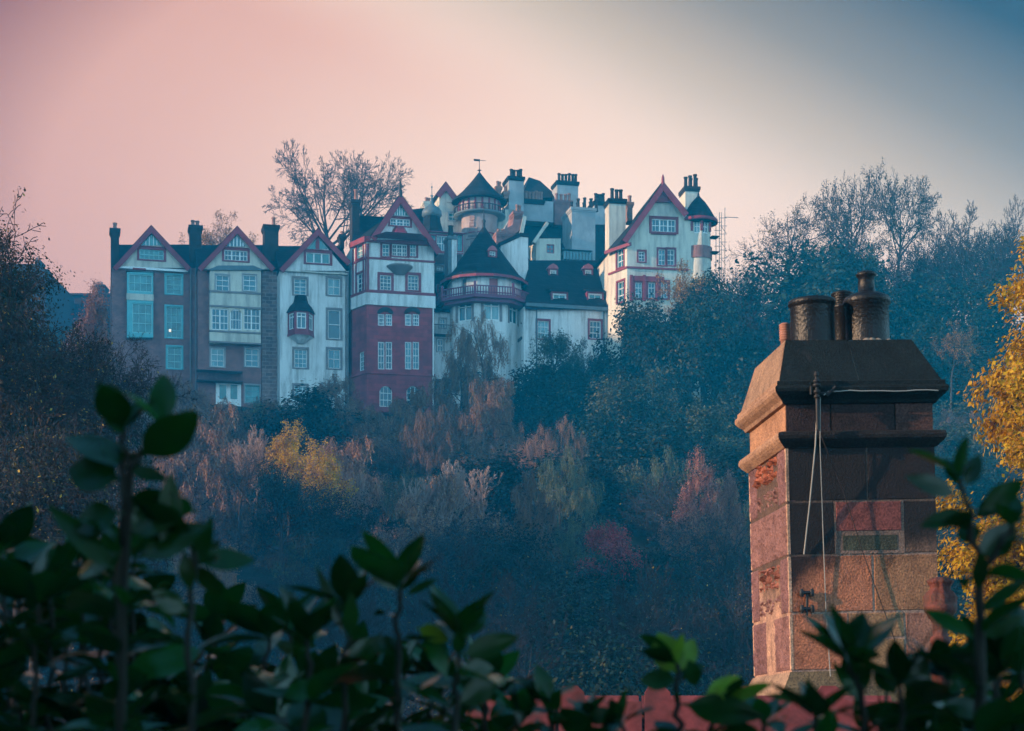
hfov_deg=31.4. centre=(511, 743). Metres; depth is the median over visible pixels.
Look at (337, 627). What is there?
twiggy tree
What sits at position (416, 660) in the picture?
laurel bush
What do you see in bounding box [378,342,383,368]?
window
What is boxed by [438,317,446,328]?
window
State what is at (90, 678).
bare tree
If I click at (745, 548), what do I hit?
leafy tree
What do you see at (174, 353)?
window
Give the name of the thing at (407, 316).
window
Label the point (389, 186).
bare tree
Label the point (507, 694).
twiggy tree
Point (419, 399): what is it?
brown tree
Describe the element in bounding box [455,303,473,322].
window
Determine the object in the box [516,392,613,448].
leafy tree
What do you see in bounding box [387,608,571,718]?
twiggy tree
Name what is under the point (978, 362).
leafy tree
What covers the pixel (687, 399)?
leafy tree
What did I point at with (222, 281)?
window
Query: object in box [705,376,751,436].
leafy tree
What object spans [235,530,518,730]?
laurel bush
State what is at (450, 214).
window
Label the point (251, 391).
window
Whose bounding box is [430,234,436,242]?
window
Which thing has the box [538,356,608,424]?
leafy tree
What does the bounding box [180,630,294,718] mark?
twiggy tree
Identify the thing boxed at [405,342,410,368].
window
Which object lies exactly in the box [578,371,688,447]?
leafy tree
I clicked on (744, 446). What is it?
leafy tree
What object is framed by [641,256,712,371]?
autumn tree
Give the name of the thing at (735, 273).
twiggy tree
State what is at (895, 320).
leafy tree
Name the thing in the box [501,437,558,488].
brown tree
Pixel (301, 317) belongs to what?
window
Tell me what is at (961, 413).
leafy tree
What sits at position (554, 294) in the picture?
window
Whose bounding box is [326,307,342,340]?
window
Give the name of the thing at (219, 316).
window
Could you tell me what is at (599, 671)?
leafy tree
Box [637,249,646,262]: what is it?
window
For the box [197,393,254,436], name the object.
brown tree
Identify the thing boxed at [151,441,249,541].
brown tree
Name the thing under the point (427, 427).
brown tree
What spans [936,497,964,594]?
olive tree
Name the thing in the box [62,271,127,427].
russet tree
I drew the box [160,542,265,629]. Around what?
brown tree
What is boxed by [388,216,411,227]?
window
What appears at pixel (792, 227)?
twiggy tree
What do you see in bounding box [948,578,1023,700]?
yellow maple
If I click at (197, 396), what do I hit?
brown tree
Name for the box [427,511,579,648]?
leafy tree
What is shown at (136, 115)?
sky
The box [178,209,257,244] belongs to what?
autumn tree
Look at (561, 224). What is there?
chimney house
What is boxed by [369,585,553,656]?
twiggy tree
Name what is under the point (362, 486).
pale bush
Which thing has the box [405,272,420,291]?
window
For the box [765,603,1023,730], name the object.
laurel bush
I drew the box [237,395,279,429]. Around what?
brown tree
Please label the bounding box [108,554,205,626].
twiggy tree
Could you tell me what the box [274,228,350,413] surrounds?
terraced house
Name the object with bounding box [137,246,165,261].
window
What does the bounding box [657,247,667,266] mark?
window
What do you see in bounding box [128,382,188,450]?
brown tree
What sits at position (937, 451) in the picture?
brown tree
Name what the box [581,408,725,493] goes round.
leafy tree
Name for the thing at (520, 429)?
brown tree
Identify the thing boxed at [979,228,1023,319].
twiggy tree
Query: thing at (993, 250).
twiggy tree
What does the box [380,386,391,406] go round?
window
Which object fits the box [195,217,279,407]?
terraced house
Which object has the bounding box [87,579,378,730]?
laurel bush
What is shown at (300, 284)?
window
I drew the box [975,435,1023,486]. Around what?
leafy tree
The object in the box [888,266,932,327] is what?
bare tree
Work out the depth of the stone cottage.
15.15 m
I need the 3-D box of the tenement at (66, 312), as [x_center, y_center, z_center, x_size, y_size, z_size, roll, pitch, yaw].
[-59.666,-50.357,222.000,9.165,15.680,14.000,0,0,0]
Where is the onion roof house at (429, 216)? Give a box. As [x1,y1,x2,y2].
[413,186,463,255]
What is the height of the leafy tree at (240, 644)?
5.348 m
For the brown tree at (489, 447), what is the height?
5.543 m
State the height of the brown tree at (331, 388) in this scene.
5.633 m
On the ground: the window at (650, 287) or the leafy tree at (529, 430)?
the leafy tree at (529, 430)
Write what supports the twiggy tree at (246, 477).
on the ground
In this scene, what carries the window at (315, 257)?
in the terraced house at (312, 270)
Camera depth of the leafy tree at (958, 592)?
75.92 m
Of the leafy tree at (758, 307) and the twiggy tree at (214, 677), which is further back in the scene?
the leafy tree at (758, 307)
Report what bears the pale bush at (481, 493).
on the ground
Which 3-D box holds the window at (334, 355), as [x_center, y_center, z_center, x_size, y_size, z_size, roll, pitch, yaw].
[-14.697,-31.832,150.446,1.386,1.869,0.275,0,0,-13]
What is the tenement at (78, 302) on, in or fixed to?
on the ground
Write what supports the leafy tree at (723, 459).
on the ground
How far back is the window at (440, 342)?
152.00 m
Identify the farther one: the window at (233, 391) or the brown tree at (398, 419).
the window at (233, 391)
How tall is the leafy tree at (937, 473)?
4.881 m
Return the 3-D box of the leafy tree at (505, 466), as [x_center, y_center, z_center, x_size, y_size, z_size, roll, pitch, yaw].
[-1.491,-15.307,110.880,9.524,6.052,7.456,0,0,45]
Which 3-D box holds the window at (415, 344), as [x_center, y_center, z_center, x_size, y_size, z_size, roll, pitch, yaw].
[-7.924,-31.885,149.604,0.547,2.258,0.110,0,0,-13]
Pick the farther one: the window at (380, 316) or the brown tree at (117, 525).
the window at (380, 316)
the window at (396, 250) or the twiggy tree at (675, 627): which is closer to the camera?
the twiggy tree at (675, 627)
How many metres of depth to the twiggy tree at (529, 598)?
75.43 m
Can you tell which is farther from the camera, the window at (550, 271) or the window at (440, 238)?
the window at (440, 238)
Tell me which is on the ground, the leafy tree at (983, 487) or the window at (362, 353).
the leafy tree at (983, 487)
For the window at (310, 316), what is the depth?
149.64 m
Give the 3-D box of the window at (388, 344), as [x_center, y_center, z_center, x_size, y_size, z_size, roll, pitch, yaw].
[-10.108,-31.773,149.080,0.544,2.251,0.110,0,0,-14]
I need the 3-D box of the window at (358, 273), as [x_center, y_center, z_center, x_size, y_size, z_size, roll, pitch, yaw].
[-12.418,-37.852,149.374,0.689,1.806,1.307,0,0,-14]
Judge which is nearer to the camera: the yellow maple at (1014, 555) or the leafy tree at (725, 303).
the yellow maple at (1014, 555)
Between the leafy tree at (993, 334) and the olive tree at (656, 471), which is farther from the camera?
the leafy tree at (993, 334)
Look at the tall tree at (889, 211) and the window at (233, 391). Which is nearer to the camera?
the window at (233, 391)
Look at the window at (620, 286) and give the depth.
150.01 m
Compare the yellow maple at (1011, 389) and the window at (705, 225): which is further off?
the window at (705, 225)
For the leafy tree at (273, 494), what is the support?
on the ground
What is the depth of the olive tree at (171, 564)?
98.38 m
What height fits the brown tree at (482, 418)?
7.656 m
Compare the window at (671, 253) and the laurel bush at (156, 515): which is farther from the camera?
the window at (671, 253)
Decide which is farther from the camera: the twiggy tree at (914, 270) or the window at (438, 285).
the twiggy tree at (914, 270)
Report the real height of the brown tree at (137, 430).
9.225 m
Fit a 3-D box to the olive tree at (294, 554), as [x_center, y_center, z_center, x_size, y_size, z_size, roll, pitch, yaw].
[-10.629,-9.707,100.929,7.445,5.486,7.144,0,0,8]
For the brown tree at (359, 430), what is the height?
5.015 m
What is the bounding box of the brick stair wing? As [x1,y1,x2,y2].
[492,204,526,243]
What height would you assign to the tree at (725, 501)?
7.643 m
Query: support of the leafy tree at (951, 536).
on the ground
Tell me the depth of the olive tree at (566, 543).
97.91 m
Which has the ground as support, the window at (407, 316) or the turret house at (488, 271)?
the turret house at (488, 271)
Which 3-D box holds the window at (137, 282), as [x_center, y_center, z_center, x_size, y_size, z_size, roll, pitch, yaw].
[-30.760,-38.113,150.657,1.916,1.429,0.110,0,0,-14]
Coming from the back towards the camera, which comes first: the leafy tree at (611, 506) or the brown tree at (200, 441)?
the brown tree at (200, 441)
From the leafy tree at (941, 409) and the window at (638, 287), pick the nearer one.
the leafy tree at (941, 409)
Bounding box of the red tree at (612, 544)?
[573,515,646,606]
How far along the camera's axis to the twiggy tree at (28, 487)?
33.17 m
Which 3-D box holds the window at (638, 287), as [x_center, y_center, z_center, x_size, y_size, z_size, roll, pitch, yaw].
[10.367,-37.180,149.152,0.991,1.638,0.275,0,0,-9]
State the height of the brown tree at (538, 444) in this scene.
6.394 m
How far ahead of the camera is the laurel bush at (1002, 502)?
2.69 m
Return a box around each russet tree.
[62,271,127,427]
[657,437,741,577]
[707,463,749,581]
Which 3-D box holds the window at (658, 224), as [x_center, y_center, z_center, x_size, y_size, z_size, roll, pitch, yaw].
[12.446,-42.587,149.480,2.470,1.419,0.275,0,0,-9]
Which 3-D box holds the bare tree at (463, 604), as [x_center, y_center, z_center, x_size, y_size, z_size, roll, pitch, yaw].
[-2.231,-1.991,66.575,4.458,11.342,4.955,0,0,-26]
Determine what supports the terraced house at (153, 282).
on the ground
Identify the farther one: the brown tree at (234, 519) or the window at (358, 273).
the window at (358, 273)
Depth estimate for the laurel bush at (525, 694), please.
3.09 m
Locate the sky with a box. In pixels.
[0,0,1023,328]
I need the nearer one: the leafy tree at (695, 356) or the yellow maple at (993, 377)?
the yellow maple at (993, 377)
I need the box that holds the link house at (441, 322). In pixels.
[434,254,461,392]
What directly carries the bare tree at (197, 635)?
on the ground
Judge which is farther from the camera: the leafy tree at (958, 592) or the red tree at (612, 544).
the red tree at (612, 544)
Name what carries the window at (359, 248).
in the tower house at (393, 252)
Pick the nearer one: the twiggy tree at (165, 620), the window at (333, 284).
the twiggy tree at (165, 620)
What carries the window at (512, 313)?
in the turret house at (488, 271)
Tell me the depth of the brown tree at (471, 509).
98.72 m
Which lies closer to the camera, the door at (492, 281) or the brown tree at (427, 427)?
the brown tree at (427, 427)
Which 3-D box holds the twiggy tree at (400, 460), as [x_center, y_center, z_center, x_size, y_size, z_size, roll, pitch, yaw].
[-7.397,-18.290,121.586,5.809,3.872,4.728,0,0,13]
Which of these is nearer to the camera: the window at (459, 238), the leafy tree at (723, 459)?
the leafy tree at (723, 459)
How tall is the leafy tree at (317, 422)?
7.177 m
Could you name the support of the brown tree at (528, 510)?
on the ground
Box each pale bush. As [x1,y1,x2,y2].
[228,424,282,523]
[335,465,372,535]
[399,458,473,575]
[437,460,503,525]
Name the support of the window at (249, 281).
in the terraced house at (236, 317)
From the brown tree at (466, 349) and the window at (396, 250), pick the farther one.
the window at (396, 250)
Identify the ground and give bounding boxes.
[0,327,1023,710]
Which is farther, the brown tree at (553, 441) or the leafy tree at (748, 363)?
the leafy tree at (748, 363)
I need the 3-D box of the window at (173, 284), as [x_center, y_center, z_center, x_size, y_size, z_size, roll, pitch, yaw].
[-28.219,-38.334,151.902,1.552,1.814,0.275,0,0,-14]
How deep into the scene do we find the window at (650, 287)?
149.35 m
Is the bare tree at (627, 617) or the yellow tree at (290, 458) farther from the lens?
the yellow tree at (290, 458)
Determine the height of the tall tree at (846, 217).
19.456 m
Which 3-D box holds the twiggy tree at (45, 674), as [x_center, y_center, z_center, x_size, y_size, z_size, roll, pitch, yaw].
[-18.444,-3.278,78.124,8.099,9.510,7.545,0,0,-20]
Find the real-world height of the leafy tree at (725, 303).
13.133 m
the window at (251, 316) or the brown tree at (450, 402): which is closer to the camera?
the brown tree at (450, 402)
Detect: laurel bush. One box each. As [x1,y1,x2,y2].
[0,501,201,730]
[48,373,275,730]
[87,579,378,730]
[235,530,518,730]
[317,620,533,730]
[449,664,812,730]
[639,632,770,730]
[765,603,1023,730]
[807,641,1023,730]
[905,435,1023,730]
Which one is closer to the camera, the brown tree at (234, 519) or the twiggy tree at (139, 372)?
the twiggy tree at (139, 372)
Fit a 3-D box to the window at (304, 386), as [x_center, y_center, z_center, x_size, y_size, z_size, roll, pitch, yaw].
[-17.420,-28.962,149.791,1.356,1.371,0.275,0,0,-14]
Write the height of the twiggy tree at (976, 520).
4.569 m
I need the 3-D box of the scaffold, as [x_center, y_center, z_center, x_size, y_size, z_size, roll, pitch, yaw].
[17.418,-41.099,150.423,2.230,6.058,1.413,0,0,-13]
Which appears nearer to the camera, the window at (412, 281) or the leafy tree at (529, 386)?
the leafy tree at (529, 386)
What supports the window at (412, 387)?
in the tower house at (393, 252)
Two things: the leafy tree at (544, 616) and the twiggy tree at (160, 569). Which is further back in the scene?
the twiggy tree at (160, 569)
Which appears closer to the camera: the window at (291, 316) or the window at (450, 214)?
the window at (291, 316)
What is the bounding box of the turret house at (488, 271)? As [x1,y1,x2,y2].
[435,206,528,406]
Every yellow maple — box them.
[936,479,1023,695]
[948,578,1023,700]
[957,229,1023,469]
[995,369,1023,532]
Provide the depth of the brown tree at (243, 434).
128.44 m
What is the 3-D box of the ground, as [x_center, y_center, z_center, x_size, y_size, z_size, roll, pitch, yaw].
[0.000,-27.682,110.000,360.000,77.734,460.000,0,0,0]
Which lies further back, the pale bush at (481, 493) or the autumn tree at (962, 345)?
the autumn tree at (962, 345)
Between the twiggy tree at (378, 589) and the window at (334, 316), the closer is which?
the twiggy tree at (378, 589)
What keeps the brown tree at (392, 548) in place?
on the ground
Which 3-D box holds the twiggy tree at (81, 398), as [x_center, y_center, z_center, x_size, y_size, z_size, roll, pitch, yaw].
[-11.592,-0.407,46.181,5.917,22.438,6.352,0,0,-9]
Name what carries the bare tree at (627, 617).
on the ground
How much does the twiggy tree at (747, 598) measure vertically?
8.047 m
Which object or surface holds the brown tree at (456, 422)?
on the ground
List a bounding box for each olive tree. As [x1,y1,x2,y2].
[140,546,221,573]
[268,525,370,587]
[281,411,342,442]
[362,468,463,529]
[533,498,627,584]
[534,442,604,537]
[608,442,704,541]
[672,474,750,564]
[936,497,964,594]
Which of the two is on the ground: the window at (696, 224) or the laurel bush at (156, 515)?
the laurel bush at (156, 515)
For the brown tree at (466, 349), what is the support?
on the ground
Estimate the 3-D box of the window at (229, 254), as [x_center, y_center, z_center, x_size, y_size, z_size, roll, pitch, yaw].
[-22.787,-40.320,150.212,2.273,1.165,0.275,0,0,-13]
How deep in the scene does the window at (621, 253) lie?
150.05 m
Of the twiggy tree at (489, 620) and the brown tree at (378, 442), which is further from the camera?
the brown tree at (378, 442)
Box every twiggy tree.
[0,186,86,527]
[0,279,159,684]
[0,411,186,722]
[27,582,154,689]
[46,331,196,526]
[70,589,218,682]
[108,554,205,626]
[165,622,295,680]
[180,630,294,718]
[185,511,256,576]
[210,447,280,550]
[237,430,342,466]
[245,560,329,650]
[296,443,400,479]
[312,595,408,652]
[321,563,417,627]
[326,641,469,722]
[362,440,437,477]
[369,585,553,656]
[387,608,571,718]
[388,506,513,590]
[402,694,452,722]
[404,628,602,719]
[482,552,612,693]
[561,592,719,692]
[613,471,717,559]
[651,578,753,695]
[655,508,751,648]
[666,647,753,695]
[678,552,752,670]
[718,261,772,301]
[724,194,848,294]
[799,224,891,270]
[879,221,978,320]
[929,219,1023,344]
[950,507,1016,542]
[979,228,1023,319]
[986,466,1023,501]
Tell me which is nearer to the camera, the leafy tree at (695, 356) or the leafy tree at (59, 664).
the leafy tree at (59, 664)
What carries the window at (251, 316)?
in the terraced house at (236, 317)
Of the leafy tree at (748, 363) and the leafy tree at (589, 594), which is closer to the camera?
the leafy tree at (589, 594)
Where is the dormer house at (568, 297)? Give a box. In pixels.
[518,260,607,382]
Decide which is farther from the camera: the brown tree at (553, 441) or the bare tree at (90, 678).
the brown tree at (553, 441)
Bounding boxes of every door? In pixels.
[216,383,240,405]
[489,278,497,293]
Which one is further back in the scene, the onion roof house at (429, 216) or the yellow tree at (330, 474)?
the onion roof house at (429, 216)
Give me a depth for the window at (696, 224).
149.86 m
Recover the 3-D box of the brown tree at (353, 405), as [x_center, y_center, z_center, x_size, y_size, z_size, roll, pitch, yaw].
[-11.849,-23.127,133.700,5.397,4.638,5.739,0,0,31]
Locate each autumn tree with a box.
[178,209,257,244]
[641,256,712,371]
[931,320,982,419]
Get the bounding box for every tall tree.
[808,165,885,260]
[869,156,941,295]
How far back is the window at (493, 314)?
150.16 m
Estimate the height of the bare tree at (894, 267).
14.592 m
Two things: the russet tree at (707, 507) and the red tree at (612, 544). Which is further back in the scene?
the russet tree at (707, 507)
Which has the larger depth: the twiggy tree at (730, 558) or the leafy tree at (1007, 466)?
the leafy tree at (1007, 466)
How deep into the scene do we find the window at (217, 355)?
150.27 m
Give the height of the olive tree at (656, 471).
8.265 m
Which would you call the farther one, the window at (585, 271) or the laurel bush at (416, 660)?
the window at (585, 271)
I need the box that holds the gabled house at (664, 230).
[594,174,717,413]
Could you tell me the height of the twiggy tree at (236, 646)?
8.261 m
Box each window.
[129,274,151,291]
[132,303,151,332]
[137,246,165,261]
[164,273,182,295]
[164,304,182,338]
[166,345,182,369]
[209,346,225,367]
[212,308,227,329]
[215,273,229,290]
[222,247,249,262]
[230,309,241,329]
[242,273,256,291]
[244,309,259,329]
[244,346,259,367]
[244,383,260,403]
[289,313,293,329]
[292,276,308,295]
[292,346,308,368]
[292,383,308,399]
[297,312,305,328]
[304,250,331,265]
[309,314,312,330]
[326,276,341,296]
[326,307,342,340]
[326,347,342,369]
[355,243,363,260]
[356,271,361,291]
[360,352,363,370]
[377,272,393,290]
[378,314,383,325]
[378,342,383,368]
[380,243,391,257]
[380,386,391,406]
[386,314,391,325]
[386,342,391,368]
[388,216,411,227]
[390,244,408,257]
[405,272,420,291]
[405,314,410,325]
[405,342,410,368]
[407,386,416,404]
[408,245,417,257]
[413,314,418,325]
[413,342,418,368]
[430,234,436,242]
[435,265,443,271]
[436,234,447,251]
[436,338,444,352]
[437,284,445,293]
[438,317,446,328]
[447,211,457,221]
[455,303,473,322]
[456,234,462,251]
[481,303,501,321]
[488,251,496,257]
[508,305,519,326]
[537,318,550,339]
[547,244,553,252]
[548,269,557,274]
[551,291,567,299]
[583,269,592,274]
[587,291,603,299]
[588,318,602,339]
[615,248,624,269]
[616,278,624,303]
[633,281,642,299]
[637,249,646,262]
[646,282,655,299]
[649,216,678,233]
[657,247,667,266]
[659,280,669,299]
[665,247,675,266]
[694,222,699,232]
[703,222,707,233]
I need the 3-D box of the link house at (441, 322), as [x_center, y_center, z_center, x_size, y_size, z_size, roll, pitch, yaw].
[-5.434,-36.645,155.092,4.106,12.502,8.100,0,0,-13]
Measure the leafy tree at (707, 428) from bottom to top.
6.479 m
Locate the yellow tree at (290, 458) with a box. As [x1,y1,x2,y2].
[257,415,309,539]
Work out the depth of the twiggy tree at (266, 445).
122.84 m
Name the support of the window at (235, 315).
in the terraced house at (236, 317)
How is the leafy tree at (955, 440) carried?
on the ground
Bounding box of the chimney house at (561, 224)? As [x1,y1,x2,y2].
[524,173,606,259]
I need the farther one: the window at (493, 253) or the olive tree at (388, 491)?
the window at (493, 253)
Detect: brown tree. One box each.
[63,397,154,477]
[80,499,140,581]
[113,447,195,517]
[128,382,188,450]
[142,428,226,492]
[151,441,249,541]
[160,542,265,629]
[174,369,219,417]
[177,396,265,499]
[185,402,254,459]
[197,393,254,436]
[205,492,285,542]
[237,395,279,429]
[247,398,294,440]
[248,452,320,527]
[293,371,363,415]
[303,430,410,538]
[331,401,400,458]
[336,401,381,439]
[347,521,429,590]
[355,410,415,459]
[386,385,460,440]
[386,466,514,588]
[390,411,445,425]
[398,402,460,474]
[399,411,463,474]
[426,357,483,432]
[437,428,506,475]
[439,303,512,401]
[453,374,525,464]
[474,401,525,458]
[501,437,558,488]
[505,432,549,469]
[509,467,561,574]
[533,412,589,476]
[933,408,983,450]
[935,445,943,454]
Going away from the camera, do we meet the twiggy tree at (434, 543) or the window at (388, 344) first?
the twiggy tree at (434, 543)
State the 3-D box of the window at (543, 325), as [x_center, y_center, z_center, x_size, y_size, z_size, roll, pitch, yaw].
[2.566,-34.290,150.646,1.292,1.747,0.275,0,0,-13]
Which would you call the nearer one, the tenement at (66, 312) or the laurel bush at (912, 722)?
the laurel bush at (912, 722)
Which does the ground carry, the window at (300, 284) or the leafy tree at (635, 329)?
the leafy tree at (635, 329)
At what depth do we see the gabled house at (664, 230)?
149.60 m
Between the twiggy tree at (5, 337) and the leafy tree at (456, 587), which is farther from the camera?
the leafy tree at (456, 587)
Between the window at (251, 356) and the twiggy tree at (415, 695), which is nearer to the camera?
the twiggy tree at (415, 695)
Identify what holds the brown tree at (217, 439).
on the ground
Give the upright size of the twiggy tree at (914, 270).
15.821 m
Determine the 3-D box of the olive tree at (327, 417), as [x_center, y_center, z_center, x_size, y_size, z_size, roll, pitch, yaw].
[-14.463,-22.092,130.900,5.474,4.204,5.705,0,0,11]
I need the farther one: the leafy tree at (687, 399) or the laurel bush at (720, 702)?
the leafy tree at (687, 399)
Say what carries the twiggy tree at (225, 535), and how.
on the ground
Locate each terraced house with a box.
[109,220,202,403]
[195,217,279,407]
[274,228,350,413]
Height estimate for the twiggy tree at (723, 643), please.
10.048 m
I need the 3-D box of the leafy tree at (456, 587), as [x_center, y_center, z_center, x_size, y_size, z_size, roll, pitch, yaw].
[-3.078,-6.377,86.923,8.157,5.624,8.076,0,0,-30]
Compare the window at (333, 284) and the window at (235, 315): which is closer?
the window at (235, 315)
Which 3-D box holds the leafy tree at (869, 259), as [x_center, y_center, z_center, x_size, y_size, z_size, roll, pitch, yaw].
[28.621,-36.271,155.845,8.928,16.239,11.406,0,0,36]
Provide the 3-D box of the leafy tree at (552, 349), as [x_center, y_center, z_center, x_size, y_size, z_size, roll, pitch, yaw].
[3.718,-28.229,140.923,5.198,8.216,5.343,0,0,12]
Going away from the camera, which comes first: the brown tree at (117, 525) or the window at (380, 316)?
the brown tree at (117, 525)
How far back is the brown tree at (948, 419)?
131.84 m
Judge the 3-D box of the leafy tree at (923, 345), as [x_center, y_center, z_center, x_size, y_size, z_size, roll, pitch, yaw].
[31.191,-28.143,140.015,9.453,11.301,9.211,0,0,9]
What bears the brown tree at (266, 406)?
on the ground
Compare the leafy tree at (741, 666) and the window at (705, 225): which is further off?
the window at (705, 225)
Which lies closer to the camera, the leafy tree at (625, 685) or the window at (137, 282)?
the leafy tree at (625, 685)
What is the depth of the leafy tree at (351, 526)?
97.03 m
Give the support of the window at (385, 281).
in the tower house at (393, 252)
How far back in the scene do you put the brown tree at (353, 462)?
108.43 m
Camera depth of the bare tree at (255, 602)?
75.94 m
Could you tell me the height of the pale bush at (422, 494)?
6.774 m
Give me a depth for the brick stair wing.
168.00 m
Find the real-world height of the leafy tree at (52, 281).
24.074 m
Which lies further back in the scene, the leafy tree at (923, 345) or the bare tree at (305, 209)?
the bare tree at (305, 209)
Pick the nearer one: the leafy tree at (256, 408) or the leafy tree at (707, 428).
the leafy tree at (707, 428)
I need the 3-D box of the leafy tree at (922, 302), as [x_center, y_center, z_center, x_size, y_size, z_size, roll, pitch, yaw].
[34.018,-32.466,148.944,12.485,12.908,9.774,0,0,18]
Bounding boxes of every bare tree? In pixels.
[2,647,113,698]
[111,618,236,679]
[219,583,329,665]
[262,139,413,245]
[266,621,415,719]
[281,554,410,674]
[310,149,414,219]
[391,534,509,693]
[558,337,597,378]
[577,559,710,696]
[846,238,908,308]
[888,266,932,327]
[897,223,991,321]
[927,199,1008,325]
[947,235,1023,300]
[983,194,1023,323]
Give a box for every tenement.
[3,257,73,327]
[70,282,109,328]
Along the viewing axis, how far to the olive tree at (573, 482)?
103.19 m
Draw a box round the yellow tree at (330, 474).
[299,438,358,513]
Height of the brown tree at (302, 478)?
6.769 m
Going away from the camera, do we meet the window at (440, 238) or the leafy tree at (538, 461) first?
the leafy tree at (538, 461)
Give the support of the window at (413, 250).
in the tower house at (393, 252)
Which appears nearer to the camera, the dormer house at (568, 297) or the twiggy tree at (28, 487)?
the twiggy tree at (28, 487)
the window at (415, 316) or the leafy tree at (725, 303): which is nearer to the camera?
the leafy tree at (725, 303)
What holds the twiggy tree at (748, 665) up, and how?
on the ground
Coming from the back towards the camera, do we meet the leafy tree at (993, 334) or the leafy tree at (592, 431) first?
the leafy tree at (993, 334)
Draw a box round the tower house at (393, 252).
[346,179,440,415]
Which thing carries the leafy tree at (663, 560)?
on the ground
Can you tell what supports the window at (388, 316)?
in the tower house at (393, 252)
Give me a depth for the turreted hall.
173.01 m
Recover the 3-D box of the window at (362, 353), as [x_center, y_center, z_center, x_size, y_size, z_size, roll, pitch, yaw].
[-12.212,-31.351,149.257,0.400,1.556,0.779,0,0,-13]
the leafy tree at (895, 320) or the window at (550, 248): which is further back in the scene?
the window at (550, 248)
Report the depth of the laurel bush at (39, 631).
3.08 m
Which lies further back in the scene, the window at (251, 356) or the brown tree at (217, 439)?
the window at (251, 356)
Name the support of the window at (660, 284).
in the gabled house at (664, 230)
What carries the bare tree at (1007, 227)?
on the ground
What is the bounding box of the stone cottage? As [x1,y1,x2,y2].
[465,270,957,730]
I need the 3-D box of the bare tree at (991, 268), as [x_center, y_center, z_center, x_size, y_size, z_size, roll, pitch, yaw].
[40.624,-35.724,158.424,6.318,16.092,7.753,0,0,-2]
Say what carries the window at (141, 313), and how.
in the terraced house at (153, 282)
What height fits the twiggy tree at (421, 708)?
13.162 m
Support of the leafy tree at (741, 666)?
on the ground
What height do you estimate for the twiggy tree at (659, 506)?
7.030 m
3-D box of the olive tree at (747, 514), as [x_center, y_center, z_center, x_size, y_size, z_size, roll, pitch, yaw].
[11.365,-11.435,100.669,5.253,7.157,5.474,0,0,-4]
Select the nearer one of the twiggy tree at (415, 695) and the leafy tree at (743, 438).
the twiggy tree at (415, 695)
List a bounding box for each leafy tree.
[0,220,74,522]
[1,320,165,719]
[4,248,67,491]
[147,599,287,677]
[238,401,288,441]
[239,449,325,574]
[240,380,374,453]
[300,476,395,579]
[377,548,523,655]
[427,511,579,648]
[434,442,554,521]
[451,590,643,694]
[464,401,558,446]
[487,446,637,525]
[500,547,720,698]
[504,356,577,427]
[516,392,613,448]
[518,601,754,701]
[525,328,592,419]
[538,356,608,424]
[540,453,672,536]
[553,649,692,695]
[556,398,640,481]
[562,347,640,414]
[565,538,713,615]
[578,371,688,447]
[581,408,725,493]
[585,283,679,407]
[632,291,743,410]
[639,378,720,442]
[655,396,745,463]
[657,260,751,408]
[665,439,748,539]
[694,325,777,416]
[705,270,785,352]
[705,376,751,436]
[710,433,749,456]
[712,448,749,496]
[721,230,857,350]
[728,637,753,680]
[732,411,749,442]
[733,535,750,591]
[785,225,898,289]
[827,245,949,353]
[890,260,1003,411]
[891,300,968,420]
[932,332,1019,417]
[932,395,1021,449]
[933,265,1023,372]
[933,400,951,422]
[933,415,1016,471]
[935,444,1007,511]
[935,464,948,503]
[937,504,987,598]
[938,563,987,644]
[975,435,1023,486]
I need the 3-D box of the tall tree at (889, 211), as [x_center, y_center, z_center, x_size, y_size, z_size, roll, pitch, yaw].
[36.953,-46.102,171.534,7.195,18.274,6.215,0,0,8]
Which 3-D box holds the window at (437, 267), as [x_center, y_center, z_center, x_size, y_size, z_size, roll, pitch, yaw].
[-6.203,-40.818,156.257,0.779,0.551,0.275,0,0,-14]
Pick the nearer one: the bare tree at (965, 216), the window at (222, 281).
the window at (222, 281)
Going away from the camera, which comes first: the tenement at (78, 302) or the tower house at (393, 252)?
the tower house at (393, 252)
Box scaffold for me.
[710,212,737,280]
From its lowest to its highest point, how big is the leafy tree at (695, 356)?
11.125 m
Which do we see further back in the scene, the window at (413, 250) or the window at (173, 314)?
the window at (173, 314)
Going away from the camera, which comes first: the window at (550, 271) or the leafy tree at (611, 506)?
the leafy tree at (611, 506)
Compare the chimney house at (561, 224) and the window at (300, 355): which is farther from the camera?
the chimney house at (561, 224)
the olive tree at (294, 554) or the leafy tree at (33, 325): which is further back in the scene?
the olive tree at (294, 554)
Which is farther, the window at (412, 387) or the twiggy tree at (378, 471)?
the window at (412, 387)
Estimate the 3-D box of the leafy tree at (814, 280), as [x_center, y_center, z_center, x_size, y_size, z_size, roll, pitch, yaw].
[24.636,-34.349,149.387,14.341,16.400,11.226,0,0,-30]
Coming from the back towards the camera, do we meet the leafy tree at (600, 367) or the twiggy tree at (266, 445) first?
the leafy tree at (600, 367)
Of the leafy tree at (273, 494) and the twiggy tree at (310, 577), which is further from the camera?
the leafy tree at (273, 494)
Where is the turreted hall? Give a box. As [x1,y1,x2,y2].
[420,159,524,254]
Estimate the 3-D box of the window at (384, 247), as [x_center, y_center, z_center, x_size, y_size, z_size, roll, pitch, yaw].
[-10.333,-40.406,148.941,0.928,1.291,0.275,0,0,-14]
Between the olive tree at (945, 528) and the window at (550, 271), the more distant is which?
the window at (550, 271)
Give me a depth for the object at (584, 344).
141.89 m
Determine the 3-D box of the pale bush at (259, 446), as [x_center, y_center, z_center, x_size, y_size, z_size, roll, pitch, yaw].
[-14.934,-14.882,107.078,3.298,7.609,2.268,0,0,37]
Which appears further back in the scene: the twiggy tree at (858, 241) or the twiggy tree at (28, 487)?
the twiggy tree at (858, 241)

